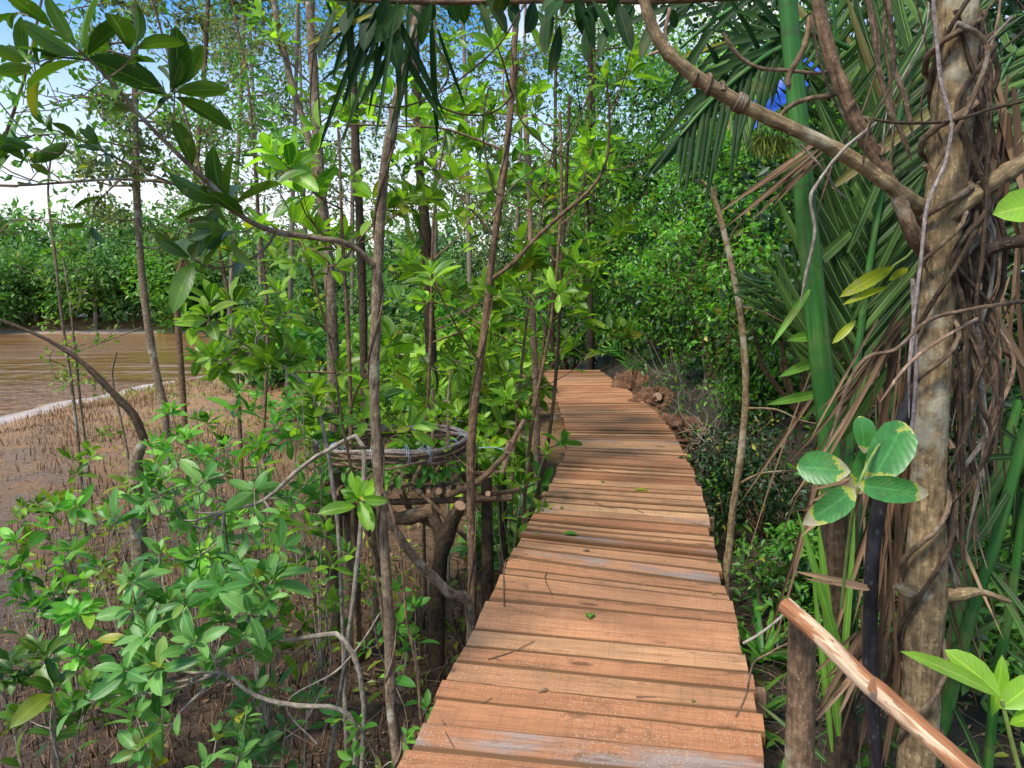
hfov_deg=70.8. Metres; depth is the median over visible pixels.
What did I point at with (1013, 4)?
bush
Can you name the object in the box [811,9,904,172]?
hanging vine
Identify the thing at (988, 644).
bush
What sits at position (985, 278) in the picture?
hanging vine
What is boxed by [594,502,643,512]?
fallen twig
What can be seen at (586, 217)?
tree
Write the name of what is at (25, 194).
sky
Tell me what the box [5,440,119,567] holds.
shrub
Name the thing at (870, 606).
pipe
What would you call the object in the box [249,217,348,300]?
tree
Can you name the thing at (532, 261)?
young tree
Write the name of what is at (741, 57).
hanging vine
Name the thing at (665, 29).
hanging vine
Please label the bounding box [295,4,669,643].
sapling
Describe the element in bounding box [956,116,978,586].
hanging vine
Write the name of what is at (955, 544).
dead palm leaf
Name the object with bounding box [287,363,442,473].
bush
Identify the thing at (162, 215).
tree
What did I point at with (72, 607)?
shrub
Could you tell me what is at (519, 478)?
shrub
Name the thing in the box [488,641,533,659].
fallen twig
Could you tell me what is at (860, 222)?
nipa palm
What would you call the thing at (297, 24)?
tree
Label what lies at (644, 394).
soil heap
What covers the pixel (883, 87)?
hanging vine
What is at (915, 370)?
hanging vine
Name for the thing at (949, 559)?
hanging vine
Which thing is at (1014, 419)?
palm stalk
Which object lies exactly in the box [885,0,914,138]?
hanging vine
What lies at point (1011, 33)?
tree
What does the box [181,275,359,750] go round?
shrub
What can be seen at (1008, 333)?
dead palm leaf
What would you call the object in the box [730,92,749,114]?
twining vine
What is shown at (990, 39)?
hanging vine
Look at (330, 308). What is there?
tree
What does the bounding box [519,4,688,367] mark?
tree
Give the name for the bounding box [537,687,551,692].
wood chip
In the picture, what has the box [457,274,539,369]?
bush
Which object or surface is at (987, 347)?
hanging vine
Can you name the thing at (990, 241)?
hanging vine
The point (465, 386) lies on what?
bush
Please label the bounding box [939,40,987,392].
hanging vine
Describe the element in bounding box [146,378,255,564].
shrub
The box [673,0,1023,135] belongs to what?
tree
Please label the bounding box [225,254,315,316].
tree
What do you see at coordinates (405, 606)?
hanging vine
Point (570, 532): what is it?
fallen leaf
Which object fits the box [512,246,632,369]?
bush
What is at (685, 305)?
bush
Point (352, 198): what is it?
tree
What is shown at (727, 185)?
bush
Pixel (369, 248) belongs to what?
tree
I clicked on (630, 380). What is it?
soil heap
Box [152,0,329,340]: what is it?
tree
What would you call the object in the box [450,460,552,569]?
bush
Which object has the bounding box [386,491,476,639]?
bare branch
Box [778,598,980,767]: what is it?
handrail
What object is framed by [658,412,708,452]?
soil heap
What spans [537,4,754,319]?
tree
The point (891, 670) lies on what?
dead palm leaf
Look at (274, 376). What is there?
bush
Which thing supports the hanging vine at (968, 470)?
hanging from the tree at (924, 628)
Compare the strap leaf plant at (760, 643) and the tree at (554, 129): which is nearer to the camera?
the strap leaf plant at (760, 643)
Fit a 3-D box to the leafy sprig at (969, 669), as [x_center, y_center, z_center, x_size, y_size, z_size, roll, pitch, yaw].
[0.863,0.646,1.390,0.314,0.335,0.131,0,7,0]
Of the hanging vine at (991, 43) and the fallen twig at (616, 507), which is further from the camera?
the fallen twig at (616, 507)
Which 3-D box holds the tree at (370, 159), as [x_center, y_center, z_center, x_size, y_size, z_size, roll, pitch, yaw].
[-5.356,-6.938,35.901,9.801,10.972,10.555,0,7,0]
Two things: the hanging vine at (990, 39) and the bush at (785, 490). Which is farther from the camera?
the bush at (785, 490)
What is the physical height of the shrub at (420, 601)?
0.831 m
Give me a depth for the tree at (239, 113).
8.28 m
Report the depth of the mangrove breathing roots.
6.23 m
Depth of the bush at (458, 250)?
28.05 m
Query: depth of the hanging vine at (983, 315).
1.84 m
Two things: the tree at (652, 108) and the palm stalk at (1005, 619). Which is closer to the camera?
the palm stalk at (1005, 619)
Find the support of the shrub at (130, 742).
on the ground at (774, 757)
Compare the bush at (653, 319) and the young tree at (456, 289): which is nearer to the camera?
the young tree at (456, 289)
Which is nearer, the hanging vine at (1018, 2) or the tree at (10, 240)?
the hanging vine at (1018, 2)
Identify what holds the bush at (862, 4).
on the ground at (774, 757)
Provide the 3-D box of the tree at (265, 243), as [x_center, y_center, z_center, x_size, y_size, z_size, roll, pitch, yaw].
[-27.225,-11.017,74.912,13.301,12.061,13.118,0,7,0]
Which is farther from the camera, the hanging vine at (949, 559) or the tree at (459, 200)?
the tree at (459, 200)
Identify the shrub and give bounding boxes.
[0,482,96,664]
[0,547,115,722]
[0,630,109,767]
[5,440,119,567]
[52,474,128,613]
[56,608,358,767]
[74,486,187,767]
[100,695,265,767]
[115,397,297,670]
[121,434,366,767]
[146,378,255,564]
[157,516,366,767]
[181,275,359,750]
[194,429,334,730]
[218,643,340,767]
[264,369,347,673]
[292,541,381,719]
[324,628,439,767]
[343,567,429,691]
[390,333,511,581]
[465,407,555,573]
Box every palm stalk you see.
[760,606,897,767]
[815,392,1019,767]
[824,414,1023,766]
[883,453,1023,767]
[885,399,1023,767]
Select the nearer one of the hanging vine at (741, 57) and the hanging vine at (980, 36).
the hanging vine at (980, 36)
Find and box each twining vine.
[691,72,725,95]
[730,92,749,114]
[844,99,885,156]
[896,0,979,767]
[896,486,952,746]
[910,164,968,450]
[916,0,982,226]
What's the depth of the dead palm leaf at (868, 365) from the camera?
1.96 m
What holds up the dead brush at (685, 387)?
on the ground at (774, 757)
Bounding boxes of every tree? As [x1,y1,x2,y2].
[0,0,159,299]
[0,203,42,314]
[0,209,52,315]
[0,239,88,321]
[0,245,43,327]
[8,128,141,536]
[12,238,117,319]
[16,203,131,315]
[29,226,150,329]
[29,228,123,529]
[49,196,164,315]
[51,0,268,466]
[94,234,186,322]
[104,352,134,476]
[110,0,293,446]
[115,228,217,332]
[117,195,231,303]
[118,0,290,528]
[143,214,224,316]
[147,0,323,392]
[148,230,255,317]
[152,0,303,504]
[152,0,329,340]
[173,120,448,686]
[188,0,382,421]
[190,230,284,322]
[209,0,405,318]
[218,0,378,469]
[222,217,301,314]
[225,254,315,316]
[246,0,448,355]
[248,208,413,323]
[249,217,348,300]
[254,4,424,537]
[289,4,519,497]
[292,91,554,596]
[312,126,487,316]
[329,5,490,298]
[334,241,401,304]
[364,3,578,341]
[393,74,638,548]
[410,155,571,301]
[441,78,589,498]
[447,119,641,494]
[453,4,624,334]
[461,239,526,290]
[474,12,655,369]
[481,109,649,293]
[491,3,671,369]
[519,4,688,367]
[557,44,715,288]
[638,0,1023,767]
[657,0,1019,86]
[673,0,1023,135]
[696,166,815,595]
[703,0,1023,346]
[835,0,1023,499]
[854,29,1023,404]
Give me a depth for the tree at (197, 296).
68.59 m
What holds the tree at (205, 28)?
on the ground at (774, 757)
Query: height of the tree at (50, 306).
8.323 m
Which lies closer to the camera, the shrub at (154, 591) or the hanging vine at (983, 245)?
the hanging vine at (983, 245)
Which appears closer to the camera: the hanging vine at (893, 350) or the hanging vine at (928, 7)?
the hanging vine at (893, 350)
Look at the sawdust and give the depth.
3.49 m
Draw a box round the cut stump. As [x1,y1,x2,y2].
[653,392,664,401]
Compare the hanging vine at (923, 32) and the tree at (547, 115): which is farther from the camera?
the tree at (547, 115)
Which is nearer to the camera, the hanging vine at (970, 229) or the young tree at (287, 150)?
the hanging vine at (970, 229)
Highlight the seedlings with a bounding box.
[3,376,499,713]
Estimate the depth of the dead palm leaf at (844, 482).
1.77 m
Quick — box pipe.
[862,383,911,767]
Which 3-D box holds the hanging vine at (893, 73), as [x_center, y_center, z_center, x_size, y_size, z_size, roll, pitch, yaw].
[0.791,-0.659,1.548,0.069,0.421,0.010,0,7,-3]
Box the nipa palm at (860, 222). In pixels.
[636,0,1023,767]
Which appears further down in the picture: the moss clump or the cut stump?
the cut stump
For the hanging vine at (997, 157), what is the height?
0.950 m
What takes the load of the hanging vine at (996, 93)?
hanging from the hanging vine at (991, 43)
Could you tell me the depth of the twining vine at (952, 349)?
1.71 m
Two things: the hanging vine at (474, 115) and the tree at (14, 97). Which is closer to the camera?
the hanging vine at (474, 115)
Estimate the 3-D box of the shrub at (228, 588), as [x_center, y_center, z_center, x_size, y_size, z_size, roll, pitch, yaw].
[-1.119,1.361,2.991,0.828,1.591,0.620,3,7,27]
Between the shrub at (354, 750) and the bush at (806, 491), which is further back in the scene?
the bush at (806, 491)
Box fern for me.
[596,339,655,370]
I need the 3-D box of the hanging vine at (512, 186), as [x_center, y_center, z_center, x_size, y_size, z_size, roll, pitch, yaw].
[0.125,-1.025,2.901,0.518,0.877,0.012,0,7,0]
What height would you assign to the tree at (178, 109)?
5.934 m
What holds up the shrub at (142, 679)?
on the ground at (774, 757)
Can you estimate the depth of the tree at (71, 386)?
7.23 m
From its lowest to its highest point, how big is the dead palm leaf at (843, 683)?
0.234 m
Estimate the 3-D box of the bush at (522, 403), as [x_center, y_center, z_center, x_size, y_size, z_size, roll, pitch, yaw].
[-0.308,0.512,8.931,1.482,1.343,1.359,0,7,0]
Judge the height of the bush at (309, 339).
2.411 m
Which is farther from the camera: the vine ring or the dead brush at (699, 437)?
the dead brush at (699, 437)
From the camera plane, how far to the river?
33.74 m
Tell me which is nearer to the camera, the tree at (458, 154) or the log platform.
the log platform
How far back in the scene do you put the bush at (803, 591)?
5.08 m
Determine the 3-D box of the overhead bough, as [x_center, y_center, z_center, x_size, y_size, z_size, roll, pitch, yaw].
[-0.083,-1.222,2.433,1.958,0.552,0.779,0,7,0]
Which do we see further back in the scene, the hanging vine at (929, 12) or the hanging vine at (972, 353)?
the hanging vine at (929, 12)
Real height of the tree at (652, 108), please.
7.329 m
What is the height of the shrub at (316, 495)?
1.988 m
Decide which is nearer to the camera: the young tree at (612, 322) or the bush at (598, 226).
the young tree at (612, 322)
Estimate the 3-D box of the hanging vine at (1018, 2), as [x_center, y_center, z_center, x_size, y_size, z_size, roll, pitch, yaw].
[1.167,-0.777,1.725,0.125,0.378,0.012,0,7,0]
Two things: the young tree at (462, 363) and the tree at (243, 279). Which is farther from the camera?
the tree at (243, 279)
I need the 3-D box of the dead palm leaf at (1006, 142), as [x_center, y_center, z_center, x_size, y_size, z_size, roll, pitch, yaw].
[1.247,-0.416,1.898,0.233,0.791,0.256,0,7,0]
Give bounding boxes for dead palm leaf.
[708,145,823,234]
[742,317,981,664]
[781,304,909,504]
[792,477,863,536]
[795,571,869,590]
[815,628,861,720]
[816,462,1002,707]
[816,588,903,766]
[858,483,1019,765]
[859,316,916,540]
[950,248,1023,489]
[953,68,1023,371]
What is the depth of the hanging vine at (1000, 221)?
1.82 m
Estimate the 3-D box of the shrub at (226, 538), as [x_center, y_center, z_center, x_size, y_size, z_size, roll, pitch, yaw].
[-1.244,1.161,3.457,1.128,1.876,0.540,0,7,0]
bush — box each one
[225,264,392,389]
[231,258,357,368]
[243,305,388,430]
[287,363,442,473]
[324,315,449,421]
[338,252,466,390]
[365,216,497,318]
[385,360,533,509]
[409,308,557,423]
[414,280,554,395]
[441,370,543,470]
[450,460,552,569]
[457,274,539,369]
[471,135,621,346]
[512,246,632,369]
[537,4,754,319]
[563,189,675,365]
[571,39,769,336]
[593,174,749,360]
[624,123,791,382]
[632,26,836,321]
[668,0,887,334]
[679,401,817,538]
[684,102,887,423]
[703,342,811,428]
[724,517,896,655]
[744,0,1023,281]
[783,253,1023,588]
[822,0,1023,416]
[944,362,1023,711]
[985,290,1023,536]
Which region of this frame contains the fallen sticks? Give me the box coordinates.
[0,390,1023,767]
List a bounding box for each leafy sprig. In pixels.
[797,416,928,608]
[832,250,912,343]
[900,649,1023,767]
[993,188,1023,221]
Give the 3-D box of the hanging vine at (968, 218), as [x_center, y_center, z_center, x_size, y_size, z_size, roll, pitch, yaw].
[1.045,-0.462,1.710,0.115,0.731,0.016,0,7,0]
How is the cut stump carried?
on the ground at (774, 757)
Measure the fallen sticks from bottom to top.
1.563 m
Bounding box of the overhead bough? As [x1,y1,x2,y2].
[299,0,741,75]
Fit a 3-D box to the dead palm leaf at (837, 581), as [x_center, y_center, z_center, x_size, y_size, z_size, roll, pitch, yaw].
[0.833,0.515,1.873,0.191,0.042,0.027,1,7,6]
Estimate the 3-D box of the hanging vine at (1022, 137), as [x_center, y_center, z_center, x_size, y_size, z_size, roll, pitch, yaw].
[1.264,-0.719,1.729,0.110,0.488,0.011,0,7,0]
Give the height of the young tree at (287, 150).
3.636 m
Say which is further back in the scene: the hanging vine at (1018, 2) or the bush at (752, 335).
the bush at (752, 335)
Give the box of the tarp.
[753,58,820,128]
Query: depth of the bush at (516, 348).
11.31 m
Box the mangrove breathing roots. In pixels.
[0,367,509,767]
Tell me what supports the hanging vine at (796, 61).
hanging from the tree at (924, 628)
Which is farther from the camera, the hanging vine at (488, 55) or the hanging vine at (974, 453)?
the hanging vine at (488, 55)
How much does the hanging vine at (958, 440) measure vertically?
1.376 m
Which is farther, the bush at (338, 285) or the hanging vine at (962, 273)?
the bush at (338, 285)
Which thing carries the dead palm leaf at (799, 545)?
hanging from the nipa palm at (860, 222)
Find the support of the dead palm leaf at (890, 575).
hanging from the nipa palm at (860, 222)
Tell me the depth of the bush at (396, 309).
17.43 m
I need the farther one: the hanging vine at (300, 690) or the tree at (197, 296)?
the tree at (197, 296)
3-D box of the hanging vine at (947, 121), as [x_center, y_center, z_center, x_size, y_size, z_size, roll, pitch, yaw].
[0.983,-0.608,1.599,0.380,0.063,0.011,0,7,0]
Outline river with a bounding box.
[0,318,402,415]
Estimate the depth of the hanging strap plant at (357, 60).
2.21 m
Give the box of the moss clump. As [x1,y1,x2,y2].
[744,129,802,163]
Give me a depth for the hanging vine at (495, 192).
3.10 m
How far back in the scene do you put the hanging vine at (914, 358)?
1.62 m
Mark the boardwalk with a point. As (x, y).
(571, 720)
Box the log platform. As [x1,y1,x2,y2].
[305,389,525,686]
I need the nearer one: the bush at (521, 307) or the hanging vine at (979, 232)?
the hanging vine at (979, 232)
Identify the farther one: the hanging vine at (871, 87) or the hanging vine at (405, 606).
the hanging vine at (405, 606)
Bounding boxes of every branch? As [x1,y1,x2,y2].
[0,318,154,661]
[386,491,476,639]
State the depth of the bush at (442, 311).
15.31 m
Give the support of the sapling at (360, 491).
on the ground at (774, 757)
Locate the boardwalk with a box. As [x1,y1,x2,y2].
[397,370,765,767]
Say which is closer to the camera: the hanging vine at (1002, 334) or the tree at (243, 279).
the hanging vine at (1002, 334)
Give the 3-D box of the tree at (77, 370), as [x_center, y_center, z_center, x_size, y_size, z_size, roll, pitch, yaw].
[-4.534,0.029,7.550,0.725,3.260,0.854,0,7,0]
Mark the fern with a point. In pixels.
(622, 355)
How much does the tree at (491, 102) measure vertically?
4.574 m
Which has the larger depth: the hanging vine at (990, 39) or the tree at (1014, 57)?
the tree at (1014, 57)
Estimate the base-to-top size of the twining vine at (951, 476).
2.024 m
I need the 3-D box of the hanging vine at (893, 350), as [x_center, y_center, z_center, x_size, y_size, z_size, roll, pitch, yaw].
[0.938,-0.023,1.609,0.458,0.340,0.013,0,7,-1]
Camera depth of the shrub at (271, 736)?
3.20 m
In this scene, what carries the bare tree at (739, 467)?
on the ground at (774, 757)
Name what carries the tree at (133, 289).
on the ground at (774, 757)
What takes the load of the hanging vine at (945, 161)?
hanging from the tree at (924, 628)
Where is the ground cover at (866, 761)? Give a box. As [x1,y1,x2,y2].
[639,320,1023,767]
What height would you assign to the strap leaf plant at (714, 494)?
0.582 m
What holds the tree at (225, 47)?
on the ground at (774, 757)
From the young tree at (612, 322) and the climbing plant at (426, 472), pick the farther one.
the young tree at (612, 322)
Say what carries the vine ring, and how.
on the log platform
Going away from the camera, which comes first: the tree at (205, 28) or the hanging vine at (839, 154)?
the hanging vine at (839, 154)
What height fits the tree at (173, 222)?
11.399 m
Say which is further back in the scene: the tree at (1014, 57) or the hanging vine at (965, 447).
the tree at (1014, 57)
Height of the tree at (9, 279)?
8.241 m
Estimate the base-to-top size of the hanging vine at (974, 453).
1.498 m
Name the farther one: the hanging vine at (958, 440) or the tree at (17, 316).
the tree at (17, 316)
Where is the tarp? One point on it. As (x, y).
(775, 106)
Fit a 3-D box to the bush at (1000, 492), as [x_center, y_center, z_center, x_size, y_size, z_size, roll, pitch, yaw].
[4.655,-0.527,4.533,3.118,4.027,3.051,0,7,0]
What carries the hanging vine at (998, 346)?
hanging from the tree at (924, 628)
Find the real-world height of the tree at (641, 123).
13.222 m
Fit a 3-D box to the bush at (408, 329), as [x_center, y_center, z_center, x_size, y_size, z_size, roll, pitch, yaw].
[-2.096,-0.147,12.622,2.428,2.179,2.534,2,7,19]
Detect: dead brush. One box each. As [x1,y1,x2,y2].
[623,336,685,386]
[662,349,712,409]
[667,389,724,463]
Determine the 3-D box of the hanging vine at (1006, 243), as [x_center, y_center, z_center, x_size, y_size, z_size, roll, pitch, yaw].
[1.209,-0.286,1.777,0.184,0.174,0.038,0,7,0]
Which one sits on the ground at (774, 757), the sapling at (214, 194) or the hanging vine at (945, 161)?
the sapling at (214, 194)
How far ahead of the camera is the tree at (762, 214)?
6.54 m
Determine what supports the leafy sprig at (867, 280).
attached to the nipa palm at (860, 222)
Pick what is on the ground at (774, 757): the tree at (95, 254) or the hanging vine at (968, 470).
the tree at (95, 254)
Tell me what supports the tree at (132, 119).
on the ground at (774, 757)
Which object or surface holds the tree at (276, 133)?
on the ground at (774, 757)
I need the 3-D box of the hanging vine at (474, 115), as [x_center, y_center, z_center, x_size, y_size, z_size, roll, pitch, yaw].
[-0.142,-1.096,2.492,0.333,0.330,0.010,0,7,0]
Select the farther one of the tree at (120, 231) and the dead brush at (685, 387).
the tree at (120, 231)
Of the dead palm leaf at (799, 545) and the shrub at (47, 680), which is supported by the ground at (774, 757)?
the shrub at (47, 680)
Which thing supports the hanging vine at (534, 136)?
hanging from the overhead bough
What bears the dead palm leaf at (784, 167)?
hanging from the nipa palm at (860, 222)
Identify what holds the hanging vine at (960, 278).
hanging from the hanging vine at (983, 315)
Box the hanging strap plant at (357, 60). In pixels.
[297,0,466,155]
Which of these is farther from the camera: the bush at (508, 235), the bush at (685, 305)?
the bush at (508, 235)
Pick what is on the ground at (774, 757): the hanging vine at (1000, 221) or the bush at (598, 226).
the bush at (598, 226)
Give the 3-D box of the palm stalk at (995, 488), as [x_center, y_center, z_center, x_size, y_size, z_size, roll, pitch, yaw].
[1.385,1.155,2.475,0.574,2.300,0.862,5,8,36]
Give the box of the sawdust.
[470,500,739,762]
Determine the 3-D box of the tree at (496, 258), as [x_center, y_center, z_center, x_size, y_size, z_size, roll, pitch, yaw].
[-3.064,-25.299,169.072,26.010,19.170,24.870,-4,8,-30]
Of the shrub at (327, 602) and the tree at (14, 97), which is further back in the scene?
the tree at (14, 97)
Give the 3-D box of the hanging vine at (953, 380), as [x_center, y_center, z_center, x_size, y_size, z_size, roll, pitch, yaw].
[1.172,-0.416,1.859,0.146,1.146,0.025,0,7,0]
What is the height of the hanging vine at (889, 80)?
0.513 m
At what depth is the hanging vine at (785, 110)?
1.73 m
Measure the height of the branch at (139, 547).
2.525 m
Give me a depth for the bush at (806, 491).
5.19 m
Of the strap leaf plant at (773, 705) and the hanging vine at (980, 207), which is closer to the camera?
the hanging vine at (980, 207)
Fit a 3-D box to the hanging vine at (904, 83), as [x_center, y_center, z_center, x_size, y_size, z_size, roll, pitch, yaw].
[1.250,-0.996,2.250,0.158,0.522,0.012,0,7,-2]
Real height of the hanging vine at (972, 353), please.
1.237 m
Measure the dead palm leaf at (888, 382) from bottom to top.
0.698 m
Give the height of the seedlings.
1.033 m
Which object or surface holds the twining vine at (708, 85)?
attached to the tree at (924, 628)
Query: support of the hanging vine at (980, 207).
hanging from the tree at (924, 628)
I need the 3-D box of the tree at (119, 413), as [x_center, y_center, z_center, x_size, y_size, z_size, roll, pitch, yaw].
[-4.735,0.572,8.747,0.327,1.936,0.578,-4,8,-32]
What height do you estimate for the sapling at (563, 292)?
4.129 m
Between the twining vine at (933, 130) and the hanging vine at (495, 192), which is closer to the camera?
the twining vine at (933, 130)
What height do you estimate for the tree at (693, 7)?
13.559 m
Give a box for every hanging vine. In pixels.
[286,613,379,743]
[352,4,525,107]
[375,472,422,726]
[428,29,518,116]
[480,15,608,238]
[482,87,511,195]
[510,48,578,159]
[647,7,671,55]
[721,32,827,74]
[742,614,783,643]
[779,94,836,115]
[785,15,811,89]
[800,121,877,302]
[800,144,847,198]
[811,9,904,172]
[816,0,880,220]
[826,299,1023,448]
[860,0,896,177]
[864,0,911,160]
[868,100,1023,124]
[880,317,978,401]
[882,1,929,144]
[882,2,894,194]
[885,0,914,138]
[885,58,916,137]
[907,0,952,417]
[909,278,918,430]
[914,0,929,153]
[924,27,970,333]
[925,0,932,26]
[935,21,990,168]
[938,147,970,608]
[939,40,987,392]
[948,43,998,470]
[948,228,987,584]
[948,296,981,587]
[949,279,972,602]
[951,44,1007,447]
[951,118,992,430]
[951,353,978,441]
[952,0,995,362]
[952,14,1000,503]
[953,9,1004,500]
[956,9,996,446]
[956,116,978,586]
[959,32,993,352]
[959,172,984,350]
[962,54,987,424]
[963,342,985,538]
[964,15,1013,505]
[965,200,995,550]
[967,61,990,534]
[967,233,1023,303]
[968,0,1001,568]
[972,9,1015,568]
[972,52,1000,438]
[975,0,1023,124]
[979,49,1023,368]
[979,273,988,310]
[979,296,989,373]
[985,0,1001,510]
[986,72,999,101]
[1011,135,1023,188]
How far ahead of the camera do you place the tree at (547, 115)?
37.89 m
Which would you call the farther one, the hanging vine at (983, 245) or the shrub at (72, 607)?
the shrub at (72, 607)
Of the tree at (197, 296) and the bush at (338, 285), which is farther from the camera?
the tree at (197, 296)
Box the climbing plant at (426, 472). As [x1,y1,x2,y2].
[315,436,465,489]
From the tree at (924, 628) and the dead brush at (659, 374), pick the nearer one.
the tree at (924, 628)
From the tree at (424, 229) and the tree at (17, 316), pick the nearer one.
the tree at (424, 229)
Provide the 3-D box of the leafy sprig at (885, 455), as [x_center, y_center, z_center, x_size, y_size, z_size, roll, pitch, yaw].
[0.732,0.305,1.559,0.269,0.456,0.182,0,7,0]
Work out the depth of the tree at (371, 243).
164.39 m
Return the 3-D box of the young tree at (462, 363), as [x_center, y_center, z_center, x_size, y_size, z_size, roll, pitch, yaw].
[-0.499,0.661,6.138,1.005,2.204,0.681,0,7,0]
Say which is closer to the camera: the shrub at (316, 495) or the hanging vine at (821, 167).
the hanging vine at (821, 167)
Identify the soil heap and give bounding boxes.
[610,367,649,391]
[627,386,674,413]
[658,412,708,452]
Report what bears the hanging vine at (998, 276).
hanging from the tree at (924, 628)
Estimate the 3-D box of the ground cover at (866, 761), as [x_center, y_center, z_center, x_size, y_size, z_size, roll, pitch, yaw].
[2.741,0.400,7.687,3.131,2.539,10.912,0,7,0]
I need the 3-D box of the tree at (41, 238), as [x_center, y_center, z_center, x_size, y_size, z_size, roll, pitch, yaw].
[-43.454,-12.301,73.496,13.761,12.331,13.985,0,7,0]
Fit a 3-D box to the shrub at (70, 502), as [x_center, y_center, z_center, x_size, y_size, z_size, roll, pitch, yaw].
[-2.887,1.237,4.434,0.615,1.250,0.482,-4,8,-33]
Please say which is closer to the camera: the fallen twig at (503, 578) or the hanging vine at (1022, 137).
the hanging vine at (1022, 137)
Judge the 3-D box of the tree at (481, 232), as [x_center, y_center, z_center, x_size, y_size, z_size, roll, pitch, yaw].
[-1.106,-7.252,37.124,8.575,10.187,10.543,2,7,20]
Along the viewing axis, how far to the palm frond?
2.46 m
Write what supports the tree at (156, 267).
on the ground at (774, 757)
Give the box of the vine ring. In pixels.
[311,424,504,470]
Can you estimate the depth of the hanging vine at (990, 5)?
1.81 m
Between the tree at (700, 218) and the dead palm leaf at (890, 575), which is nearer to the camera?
the dead palm leaf at (890, 575)
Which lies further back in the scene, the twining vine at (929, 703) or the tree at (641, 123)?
the tree at (641, 123)
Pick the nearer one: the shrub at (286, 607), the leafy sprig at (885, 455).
the leafy sprig at (885, 455)
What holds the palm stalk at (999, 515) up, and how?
on the ground at (774, 757)
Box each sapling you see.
[0,0,424,767]
[243,163,438,722]
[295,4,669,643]
[485,71,629,524]
[511,96,602,521]
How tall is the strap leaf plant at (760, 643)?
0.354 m
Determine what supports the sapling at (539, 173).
on the ground at (774, 757)
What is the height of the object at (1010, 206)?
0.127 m
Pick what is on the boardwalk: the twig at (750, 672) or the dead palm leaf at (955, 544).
the twig at (750, 672)
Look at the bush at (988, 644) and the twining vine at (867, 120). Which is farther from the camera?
the bush at (988, 644)
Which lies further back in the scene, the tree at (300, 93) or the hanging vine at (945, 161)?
the tree at (300, 93)
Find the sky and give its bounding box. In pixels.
[0,0,1023,298]
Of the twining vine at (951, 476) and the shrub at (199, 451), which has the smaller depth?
the twining vine at (951, 476)
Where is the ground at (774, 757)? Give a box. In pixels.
[0,271,1023,767]
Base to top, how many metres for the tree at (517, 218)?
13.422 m
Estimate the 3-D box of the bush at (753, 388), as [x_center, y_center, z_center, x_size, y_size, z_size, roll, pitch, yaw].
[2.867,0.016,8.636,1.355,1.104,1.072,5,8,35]
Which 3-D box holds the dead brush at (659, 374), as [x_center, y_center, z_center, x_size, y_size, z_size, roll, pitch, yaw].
[2.536,-0.204,11.543,1.608,1.153,1.056,0,7,0]
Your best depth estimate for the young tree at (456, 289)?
6.18 m
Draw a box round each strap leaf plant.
[697,447,757,498]
[737,587,820,673]
[763,672,786,744]
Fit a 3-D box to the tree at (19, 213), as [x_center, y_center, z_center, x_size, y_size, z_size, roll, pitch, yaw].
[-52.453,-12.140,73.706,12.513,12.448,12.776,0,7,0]
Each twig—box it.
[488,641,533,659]
[503,554,527,605]
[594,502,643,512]
[735,643,787,717]
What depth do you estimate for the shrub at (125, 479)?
5.21 m
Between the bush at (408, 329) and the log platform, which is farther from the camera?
the bush at (408, 329)

